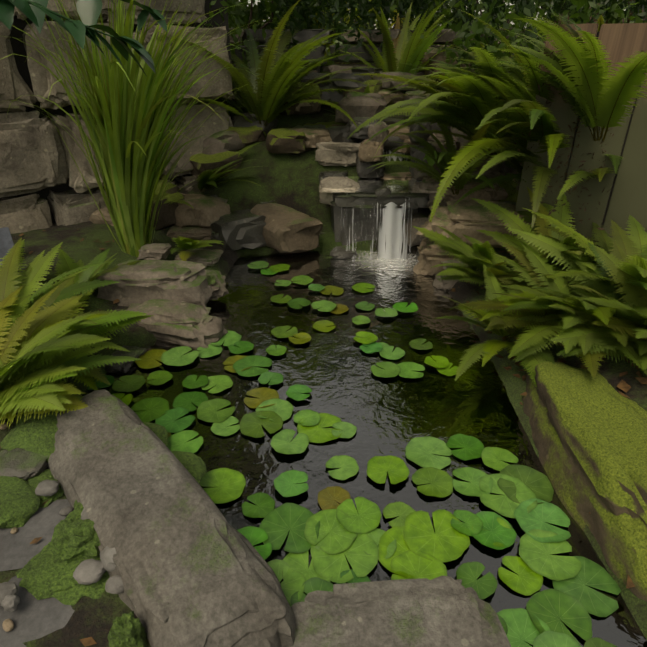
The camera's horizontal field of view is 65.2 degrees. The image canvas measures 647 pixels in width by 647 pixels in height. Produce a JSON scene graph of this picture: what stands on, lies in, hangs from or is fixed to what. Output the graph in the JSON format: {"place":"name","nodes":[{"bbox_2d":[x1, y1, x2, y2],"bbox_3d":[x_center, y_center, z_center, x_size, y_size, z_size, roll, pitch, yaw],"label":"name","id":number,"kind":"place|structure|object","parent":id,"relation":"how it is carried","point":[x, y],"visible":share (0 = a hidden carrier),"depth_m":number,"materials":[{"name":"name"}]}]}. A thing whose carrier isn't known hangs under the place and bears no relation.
{"place":"outdoors","nodes":[
{"label":"outdoors","id":0,"kind":"place"},
{"bbox_2d":[0,0,155,76],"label":"leaves","id":1,"kind":"object","parent":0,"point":[78,30],"visible":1,"depth_m":2.48,"materials":[{"name":"green plant"}]},
{"bbox_2d":[29,0,166,33],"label":"branch top","id":2,"kind":"object","parent":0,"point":[89,11],"visible":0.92,"depth_m":2.74,"materials":[{"name":"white plant"}]},
{"bbox_2d":[0,48,646,646],"bbox_3d":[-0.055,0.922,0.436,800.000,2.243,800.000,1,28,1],"label":"terrain","id":3,"kind":"structure","parent":0,"point":[290,180],"depth_m":3.99,"materials":[{"name":"plant"}]},
{"bbox_2d":[0,476,39,528],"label":"moss cushion","id":4,"kind":"object","parent":3,"relation":"on","point":[19,502],"visible":0.9,"depth_m":1.88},
{"bbox_2d":[0,448,48,480],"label":"rock","id":5,"kind":"object","parent":3,"relation":"on","point":[24,464],"visible":0.58,"depth_m":2.06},
{"bbox_2d":[0,418,56,450],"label":"moss cushion","id":6,"kind":"object","parent":3,"relation":"on","point":[20,435],"visible":0.38,"depth_m":2.20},
{"bbox_2d":[8,426,57,462],"bbox_3d":[-1.222,0.518,2.220,0.373,0.092,0.277,12,30,22],"label":"moss cushion","id":7,"kind":"object","parent":3,"relation":"on","point":[43,443],"visible":0.15,"depth_m":2.15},
{"bbox_2d":[0,499,71,570],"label":"rock","id":8,"kind":"object","parent":3,"relation":"on","point":[18,550],"visible":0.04,"depth_m":1.81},
{"bbox_2d":[0,576,74,646],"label":"rock","id":9,"kind":"object","parent":3,"relation":"on","point":[31,617],"visible":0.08,"depth_m":1.55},
{"bbox_2d":[16,539,108,605],"bbox_3d":[-0.831,0.805,1.728,0.390,0.041,0.323,5,28,8],"label":"moss patch","id":10,"kind":"object","parent":9,"relation":"on","point":[44,573],"visible":0.48,"depth_m":1.64,"materials":[{"name":"plant"}]},
{"bbox_2d":[73,559,105,584],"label":"rock","id":11,"kind":"object","parent":10,"relation":"on","point":[88,571],"visible":0.94,"depth_m":1.61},
{"bbox_2d":[27,469,63,507],"bbox_3d":[-1.118,0.651,2.006,0.219,0.052,0.190,3,28,6],"label":"moss patch","id":12,"kind":"object","parent":3,"relation":"on","point":[35,481],"visible":0.31,"depth_m":1.99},
{"bbox_2d":[0,238,119,317],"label":"fern","id":13,"kind":"object","parent":3,"relation":"on","point":[29,277],"visible":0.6,"depth_m":3.21,"materials":[{"name":"green plant"}]},
{"bbox_2d":[0,285,141,426],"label":"fern","id":14,"kind":"object","parent":3,"relation":"on","point":[27,384],"visible":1,"depth_m":2.42,"materials":[{"name":"green plant"}]},
{"bbox_2d":[51,516,100,565],"bbox_3d":[-0.840,0.749,1.752,0.201,0.129,0.171,-2,28,-4],"label":"moss patch","id":15,"kind":"object","parent":3,"relation":"on","point":[74,538],"visible":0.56,"depth_m":1.71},
{"bbox_2d":[0,275,153,421],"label":"fern","id":16,"kind":"object","parent":3,"relation":"on","point":[111,320],"visible":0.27,"depth_m":2.87,"materials":[{"name":"green plant"}]},
{"bbox_2d":[55,248,140,302],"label":"fern","id":17,"kind":"object","parent":3,"relation":"on","point":[87,274],"visible":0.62,"depth_m":3.52,"materials":[{"name":"green plant"}]},
{"bbox_2d":[0,0,233,219],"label":"backing wall","id":18,"kind":"structure","parent":3,"relation":"on","point":[18,47],"depth_m":4.37,"materials":[{"name":"grey"}]},
{"bbox_2d":[0,194,51,233],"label":"block wall","id":19,"kind":"structure","parent":18,"relation":"attached to","point":[20,214],"depth_m":4.31,"materials":[{"name":"stone"}]},
{"bbox_2d":[0,110,67,197],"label":"block wall","id":20,"kind":"structure","parent":19,"relation":"on","point":[32,156],"depth_m":4.13,"materials":[{"name":"stone"}]},
{"bbox_2d":[0,21,35,111],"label":"block wall","id":21,"kind":"structure","parent":20,"relation":"on","point":[13,85],"depth_m":3.91,"materials":[{"name":"stone"}]},
{"bbox_2d":[47,188,109,225],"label":"block wall","id":22,"kind":"structure","parent":18,"relation":"attached to","point":[70,207],"depth_m":4.51,"materials":[{"name":"stone"}]},
{"bbox_2d":[22,21,141,108],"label":"block wall","id":23,"kind":"structure","parent":18,"relation":"attached to","point":[43,79],"depth_m":4.01,"materials":[{"name":"stone"}]},
{"bbox_2d":[14,0,78,20],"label":"block wall","id":24,"kind":"structure","parent":23,"relation":"on","point":[53,6],"depth_m":3.91,"materials":[{"name":"stone"}]},
{"bbox_2d":[98,0,206,23],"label":"block wall","id":25,"kind":"structure","parent":23,"relation":"on","point":[192,5],"depth_m":4.34,"materials":[{"name":"stone"}]},
{"bbox_2d":[107,611,146,646],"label":"moss patch","id":26,"kind":"object","parent":3,"relation":"on","point":[127,629],"visible":1,"depth_m":1.42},
{"bbox_2d":[0,0,303,256],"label":"sedge grass","id":27,"kind":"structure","parent":3,"relation":"on","point":[129,105],"depth_m":3.52,"materials":[{"name":"green plant"}]},
{"bbox_2d":[94,260,212,306],"bbox_3d":[-1.173,-0.287,3.545,0.793,0.250,0.398,2,28,4],"label":"rock","id":28,"kind":"object","parent":3,"relation":"on","point":[142,281],"visible":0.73,"depth_m":3.43,"materials":[{"name":"stone"}]},
{"bbox_2d":[137,243,171,259],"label":"rock","id":29,"kind":"object","parent":3,"relation":"on","point":[156,251],"visible":1,"depth_m":4.02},
{"bbox_2d":[150,180,183,229],"bbox_3d":[-1.651,-1.149,4.825,0.689,0.366,0.621,17,32,29],"label":"mound rock","id":30,"kind":"object","parent":3,"relation":"on","point":[166,216],"visible":0.25,"depth_m":4.66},
{"bbox_2d":[48,389,294,646],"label":"rock","id":31,"kind":"object","parent":3,"relation":"on","point":[193,568],"visible":0.98,"depth_m":1.66,"materials":[{"name":"stone"}]},
{"bbox_2d":[176,175,200,191],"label":"rock","id":32,"kind":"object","parent":3,"relation":"on","point":[184,181],"depth_m":5.05,"materials":[{"name":"stone"}]},
{"bbox_2d":[160,103,232,178],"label":"block wall","id":33,"kind":"structure","parent":32,"relation":"on","point":[196,147],"depth_m":4.92,"materials":[{"name":"stone"}]},
{"bbox_2d":[133,22,234,103],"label":"block wall","id":34,"kind":"structure","parent":33,"relation":"on","point":[222,85],"depth_m":4.64,"materials":[{"name":"stone"}]},
{"bbox_2d":[171,451,206,483],"bbox_3d":[-0.679,0.619,2.069,0.389,0.089,0.287,-4,28,-8],"label":"moss cushion","id":35,"kind":"object","parent":3,"relation":"on","point":[194,465],"visible":0.17,"depth_m":2.11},
{"bbox_2d":[167,224,211,241],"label":"ledge stone","id":36,"kind":"object","parent":3,"relation":"on","point":[194,232],"visible":0.54,"depth_m":4.62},
{"bbox_2d":[175,249,222,265],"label":"ledge stone","id":37,"kind":"object","parent":3,"relation":"on","point":[206,257],"visible":0.77,"depth_m":4.11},
{"bbox_2d":[170,236,223,260],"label":"fern","id":38,"kind":"object","parent":37,"relation":"on","point":[185,244],"visible":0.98,"depth_m":3.96,"materials":[{"name":"green plant"}]},
{"bbox_2d":[175,193,230,227],"bbox_3d":[-1.223,-1.098,4.854,0.742,0.245,0.476,19,33,32],"label":"mound rock","id":39,"kind":"object","parent":3,"relation":"on","point":[206,211],"visible":0.58,"depth_m":4.67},
{"bbox_2d":[189,151,242,176],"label":"mound rock","id":40,"kind":"object","parent":3,"relation":"on","point":[201,162],"visible":0.69,"depth_m":4.89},
{"bbox_2d":[205,270,228,299],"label":"rock","id":41,"kind":"object","parent":3,"relation":"on","point":[216,281],"visible":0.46,"depth_m":3.66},
{"bbox_2d":[202,130,245,154],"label":"mound rock","id":42,"kind":"object","parent":3,"relation":"on","point":[230,141],"visible":0.31,"depth_m":4.98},
{"bbox_2d":[196,142,267,191],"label":"fern","id":43,"kind":"object","parent":3,"relation":"on","point":[207,180],"visible":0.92,"depth_m":4.79,"materials":[{"name":"green plant"}]},
{"bbox_2d":[210,209,265,250],"bbox_3d":[-0.785,-0.895,4.723,0.581,0.293,0.540,-20,34,-33],"label":"mound rock","id":44,"kind":"object","parent":3,"relation":"on","point":[239,229],"visible":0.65,"depth_m":4.53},
{"bbox_2d":[223,125,267,144],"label":"mound rock","id":45,"kind":"object","parent":3,"relation":"on","point":[251,135],"visible":0.35,"depth_m":5.11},
{"bbox_2d":[205,0,288,67],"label":"shrub","id":46,"kind":"object","parent":3,"relation":"on","point":[237,30],"visible":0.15,"depth_m":5.08,"materials":[{"name":"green plant"}]},
{"bbox_2d":[232,111,277,134],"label":"mound rock","id":47,"kind":"object","parent":3,"relation":"on","point":[239,121],"visible":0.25,"depth_m":5.14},
{"bbox_2d":[227,0,330,63],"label":"shrub","id":48,"kind":"object","parent":3,"relation":"on","point":[272,4],"visible":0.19,"depth_m":6.30,"materials":[{"name":"green plant"}]},
{"bbox_2d":[250,203,322,253],"bbox_3d":[-0.348,-0.906,4.723,0.520,0.339,0.742,-17,32,-29],"label":"mound rock","id":49,"kind":"object","parent":3,"relation":"on","point":[287,229],"visible":0.75,"depth_m":4.52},
{"bbox_2d":[266,128,310,153],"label":"mound rock","id":50,"kind":"object","parent":3,"relation":"on","point":[282,140],"visible":0.88,"depth_m":4.94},
{"bbox_2d":[295,100,321,110],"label":"mound rock","id":51,"kind":"object","parent":3,"relation":"on","point":[303,104],"visible":0.12,"depth_m":5.36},
{"bbox_2d":[279,82,321,114],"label":"mound rock","id":52,"kind":"object","parent":51,"relation":"on","point":[314,108],"visible":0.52,"depth_m":5.37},
{"bbox_2d":[290,127,331,147],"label":"mound rock","id":53,"kind":"object","parent":3,"relation":"on","point":[313,137],"visible":0.48,"depth_m":4.99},
{"bbox_2d":[303,121,359,140],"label":"rock","id":54,"kind":"object","parent":3,"relation":"on","point":[330,124],"visible":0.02,"depth_m":5.31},
{"bbox_2d":[335,92,386,123],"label":"rock","id":55,"kind":"object","parent":54,"relation":"on","point":[354,104],"visible":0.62,"depth_m":5.01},
{"bbox_2d":[315,141,359,166],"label":"rock","id":56,"kind":"object","parent":3,"relation":"on","point":[331,153],"visible":0.83,"depth_m":4.92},
{"bbox_2d":[319,176,359,204],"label":"rock","id":57,"kind":"object","parent":3,"relation":"on","point":[342,182],"visible":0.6,"depth_m":4.56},
{"bbox_2d":[327,125,358,142],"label":"mound rock","id":58,"kind":"object","parent":3,"relation":"on","point":[339,134],"visible":0.4,"depth_m":5.00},
{"bbox_2d":[325,73,371,106],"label":"mound rock","id":59,"kind":"object","parent":3,"relation":"on","point":[340,85],"visible":0.4,"depth_m":5.36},
{"bbox_2d":[331,205,419,245],"bbox_3d":[0.486,-1.036,4.889,0.848,0.632,0.561,1,28,1],"label":"waterfall face","id":60,"kind":"object","parent":3,"relation":"on","point":[364,220],"depth_m":4.66},
{"bbox_2d":[256,0,499,45],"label":"shrub","id":61,"kind":"object","parent":3,"relation":"on","point":[394,6],"visible":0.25,"depth_m":6.25,"materials":[{"name":"green plant"}]},
{"bbox_2d":[330,192,429,208],"bbox_3d":[0.507,-1.244,4.734,0.918,0.124,0.848,1,28,1],"label":"stone ledge","id":62,"kind":"object","parent":3,"relation":"on","point":[369,200],"visible":0.42,"depth_m":4.39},
{"bbox_2d":[319,176,437,192],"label":"pool water","id":63,"kind":"structure","parent":62,"relation":"on","point":[394,185],"depth_m":4.60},
{"bbox_2d":[380,172,412,178],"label":"ledge stone","id":64,"kind":"object","parent":3,"relation":"on","point":[399,175],"visible":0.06,"depth_m":4.94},
{"bbox_2d":[356,157,384,177],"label":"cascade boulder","id":65,"kind":"object","parent":64,"relation":"on","point":[363,170],"visible":0.75,"depth_m":4.82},
{"bbox_2d":[358,139,383,161],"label":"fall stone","id":66,"kind":"object","parent":65,"relation":"on","point":[367,151],"visible":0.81,"depth_m":4.64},
{"bbox_2d":[337,0,456,92],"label":"fern","id":67,"kind":"object","parent":3,"relation":"on","point":[406,47],"visible":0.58,"depth_m":5.37,"materials":[{"name":"green plant"}]},
{"bbox_2d":[373,70,424,90],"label":"mound rock","id":68,"kind":"object","parent":3,"relation":"on","point":[388,84],"visible":0.38,"depth_m":5.42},
{"bbox_2d":[291,576,510,646],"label":"rock","id":69,"kind":"object","parent":3,"relation":"on","point":[444,611],"visible":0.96,"depth_m":1.55,"materials":[{"name":"stone"}]},
{"bbox_2d":[402,208,430,246],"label":"mound rock","id":70,"kind":"object","parent":3,"relation":"on","point":[423,214],"depth_m":4.57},
{"bbox_2d":[347,47,509,155],"bbox_3d":[0.873,-1.714,3.982,1.844,0.797,1.171,-25,37,-39],"label":"fern","id":71,"kind":"object","parent":3,"relation":"on","point":[471,94],"visible":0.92,"depth_m":3.67,"materials":[{"name":"green plant"}]},
{"bbox_2d":[368,96,494,194],"bbox_3d":[0.768,-1.376,4.000,0.897,0.714,1.437,1,28,1],"label":"fern","id":72,"kind":"object","parent":3,"relation":"on","point":[463,178],"visible":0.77,"depth_m":4.04,"materials":[{"name":"green plant"}]},
{"bbox_2d":[228,0,646,63],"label":"foliage","id":73,"kind":"object","parent":3,"relation":"on","point":[608,15],"depth_m":10.99,"materials":[{"name":"green plant"}]},
{"bbox_2d":[416,47,472,75],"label":"mound rock","id":74,"kind":"object","parent":3,"relation":"on","point":[441,56],"visible":0.19,"depth_m":5.44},
{"bbox_2d":[255,0,646,64],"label":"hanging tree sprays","id":75,"kind":"object","parent":3,"relation":"on","point":[364,7],"visible":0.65,"depth_m":5.21,"materials":[{"name":"green plant"}]},
{"bbox_2d":[413,238,490,275],"bbox_3d":[1.080,-0.585,4.258,0.632,0.314,0.447,2,28,3],"label":"rock","id":76,"kind":"object","parent":3,"relation":"on","point":[431,253],"visible":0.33,"depth_m":4.12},
{"bbox_2d":[364,6,569,226],"bbox_3d":[1.135,-1.692,4.021,1.575,1.351,2.879,10,30,18],"label":"fern","id":77,"kind":"object","parent":3,"relation":"on","point":[537,122],"visible":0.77,"depth_m":3.40,"materials":[{"name":"green plant"}]},
{"bbox_2d":[413,225,529,283],"bbox_3d":[1.047,-0.463,3.433,0.832,0.338,0.733,1,28,1],"label":"fern","id":78,"kind":"object","parent":3,"relation":"on","point":[454,248],"visible":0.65,"depth_m":3.49,"materials":[{"name":"green plant"}]},
{"bbox_2d":[416,200,536,248],"bbox_3d":[1.304,-0.804,4.041,1.099,0.293,0.565,6,29,11],"label":"rock","id":79,"kind":"object","parent":3,"relation":"on","point":[469,218],"visible":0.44,"depth_m":3.90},
{"bbox_2d":[438,234,555,329],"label":"bank fern","id":80,"kind":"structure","parent":3,"relation":"on","point":[502,269],"depth_m":3.40,"materials":[{"name":"green plant"}]},
{"bbox_2d":[434,264,562,388],"bbox_3d":[0.887,0.005,2.781,0.703,0.371,1.054,-11,30,-19],"label":"fern","id":81,"kind":"object","parent":3,"relation":"on","point":[488,348],"visible":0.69,"depth_m":2.71,"materials":[{"name":"green plant"}]},
{"bbox_2d":[455,15,604,105],"bbox_3d":[1.851,-2.038,4.368,1.188,0.978,2.161,17,32,29],"label":"fern","id":82,"kind":"object","parent":3,"relation":"on","point":[600,19],"visible":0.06,"depth_m":4.08,"materials":[{"name":"green plant"}]},
{"bbox_2d":[415,0,646,45],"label":"shrub","id":83,"kind":"object","parent":3,"relation":"on","point":[614,6],"visible":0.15,"depth_m":6.19,"materials":[{"name":"green plant"}]},
{"bbox_2d":[420,0,642,80],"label":"shrub","id":84,"kind":"object","parent":3,"relation":"on","point":[478,28],"visible":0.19,"depth_m":4.25,"materials":[{"name":"green plant"}]},
{"bbox_2d":[470,186,597,287],"bbox_3d":[1.454,-0.560,3.360,0.829,0.474,1.374,1,28,1],"label":"fern","id":85,"kind":"object","parent":3,"relation":"on","point":[561,216],"visible":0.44,"depth_m":3.54,"materials":[{"name":"green plant"}]},
{"bbox_2d":[454,97,622,205],"bbox_3d":[1.820,-1.454,4.045,1.272,1.008,2.267,19,34,32],"label":"fern","id":86,"kind":"object","parent":3,"relation":"on","point":[602,172],"visible":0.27,"depth_m":3.42,"materials":[{"name":"green plant"}]},
{"bbox_2d":[451,250,646,587],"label":"leaf litter","id":87,"kind":"object","parent":3,"relation":"on","point":[624,386],"visible":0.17,"depth_m":2.54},
{"bbox_2d":[458,241,646,377],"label":"bank fern","id":88,"kind":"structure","parent":3,"relation":"on","point":[531,302],"depth_m":2.59,"materials":[{"name":"green plant"}]},
{"bbox_2d":[508,207,646,343],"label":"fern","id":89,"kind":"object","parent":3,"relation":"on","point":[635,250],"visible":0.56,"depth_m":2.97,"materials":[{"name":"green plant"}]},
{"bbox_2d":[516,241,646,354],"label":"bank fern","id":90,"kind":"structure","parent":3,"relation":"on","point":[599,286],"depth_m":2.75,"materials":[{"name":"green plant"}]},
{"bbox_2d":[522,361,646,601],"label":"mossy rock","id":91,"kind":"object","parent":3,"relation":"on","point":[589,433],"visible":0.88,"depth_m":2.00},
{"bbox_2d":[541,222,627,276],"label":"bank fern","id":92,"kind":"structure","parent":3,"relation":"on","point":[604,239],"depth_m":3.41,"materials":[{"name":"green plant"}]},
{"bbox_2d":[545,246,646,368],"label":"bank fern","id":93,"kind":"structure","parent":3,"relation":"on","point":[623,316],"depth_m":2.43,"materials":[{"name":"green plant"}]},
{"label":"mound rock","id":94,"kind":"object","parent":3,"relation":"on","visible":0},
{"bbox_2d":[438,178,507,201],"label":"ledge stone","id":95,"kind":"object","parent":94,"relation":"on","point":[488,193],"visible":0.58,"depth_m":4.28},
{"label":"mound rock","id":96,"kind":"object","parent":3,"relation":"on","visible":0},
{"bbox_2d":[455,148,506,174],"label":"ledge stone","id":97,"kind":"object","parent":96,"relation":"on","point":[498,169],"visible":0.27,"depth_m":4.37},
{"bbox_3d":[2.531,-0.530,3.383,2.110,0.090,0.050,17,32,28],"label":"fence","id":98,"kind":"object","parent":3,"relation":"on","visible":0},
{"bbox_2d":[465,13,646,140],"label":"fern","id":99,"kind":"object","parent":98,"relation":"attached to","point":[593,91],"visible":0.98,"depth_m":2.97,"materials":[{"name":"green plant"}]},
{"bbox_2d":[515,23,598,212],"bbox_3d":[1.610,-1.217,3.635,0.299,1.615,0.022,17,32,28],"label":"fence plank","id":100,"kind":"object","parent":98,"relation":"attached to","point":[563,113],"visible":0.35,"depth_m":3.57,"materials":[{"name":"brown wood"}]},
{"bbox_2d":[503,0,646,246],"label":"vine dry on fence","id":101,"kind":"object","parent":98,"relation":"attached to","point":[606,22],"visible":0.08,"depth_m":3.47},
{"bbox_2d":[564,23,646,244],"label":"fence plank","id":102,"kind":"object","parent":98,"relation":"attached to","point":[622,42],"visible":0.42,"depth_m":3.45,"materials":[{"name":"wood"}]},
{"bbox_2d":[598,69,646,257],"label":"fence plank","id":103,"kind":"object","parent":98,"relation":"attached to","point":[629,195],"visible":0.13,"depth_m":3.40,"materials":[{"name":"brown wood"}]},
{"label":"fern tier","id":104,"kind":"object","parent":3,"relation":"on","visible":0},
{"bbox_2d":[167,0,383,126],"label":"fern","id":105,"kind":"object","parent":104,"relation":"on","point":[264,94],"visible":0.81,"depth_m":4.93,"materials":[{"name":"green plant"}]},
{"bbox_2d":[82,249,646,646],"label":"pond water","id":106,"kind":"structure","parent":0,"point":[388,416],"depth_m":2.73,"materials":[{"name":"liquid"}]},
{"bbox_2d":[103,345,146,372],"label":"ledge stone","id":107,"kind":"object","parent":106,"relation":"on","point":[134,352],"visible":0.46,"depth_m":2.98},
{"bbox_2d":[118,299,227,347],"bbox_3d":[-0.998,-0.017,3.288,0.736,0.209,0.304,7,29,12],"label":"rock","id":108,"kind":"object","parent":106,"relation":"in","point":[184,323],"visible":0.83,"depth_m":3.19,"materials":[{"name":"stone"}]},
{"bbox_2d":[84,261,620,646],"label":"water lily pads","id":109,"kind":"object","parent":106,"relation":"on","point":[333,533],"visible":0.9,"depth_m":2.04,"materials":[{"name":"plant"}]},
{"bbox_2d":[334,192,419,258],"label":"waterfall","id":110,"kind":"structure","parent":106,"relation":"on","point":[390,229],"depth_m":4.48,"materials":[{"name":"white liquid"}]},
{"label":"wall stone","id":111,"kind":"object","parent":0,"visible":0},
{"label":"wall stone","id":112,"kind":"object","parent":111,"relation":"on","visible":0},
{"bbox_2d":[256,45,326,62],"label":"wall stone","id":113,"kind":"object","parent":112,"relation":"on","point":[319,52],"visible":0.35,"depth_m":5.75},
{"bbox_2d":[244,29,335,43],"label":"wall stone","id":114,"kind":"object","parent":113,"relation":"on","point":[304,35],"visible":0.52,"depth_m":5.75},
{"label":"wall stone","id":115,"kind":"object","parent":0,"visible":0},
{"bbox_2d":[322,64,381,74],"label":"wall stone","id":116,"kind":"object","parent":115,"relation":"on","point":[333,68],"visible":0.19,"depth_m":5.82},
{"bbox_2d":[329,45,382,62],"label":"wall stone","id":117,"kind":"object","parent":116,"relation":"on","point":[366,56],"visible":0.67,"depth_m":5.78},
{"bbox_2d":[341,29,400,43],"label":"wall stone","id":118,"kind":"object","parent":117,"relation":"on","point":[394,33],"visible":0.33,"depth_m":5.71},
{"bbox_3d":[-1.836,-1.170,5.077,0.627,0.589,0.524,-19,33,-31],"label":"wall block","id":119,"kind":"object","parent":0,"visible":0},
{"bbox_2d":[49,112,104,192],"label":"block wall","id":120,"kind":"structure","parent":119,"relation":"on","point":[77,183],"depth_m":4.36,"materials":[{"name":"stone"}]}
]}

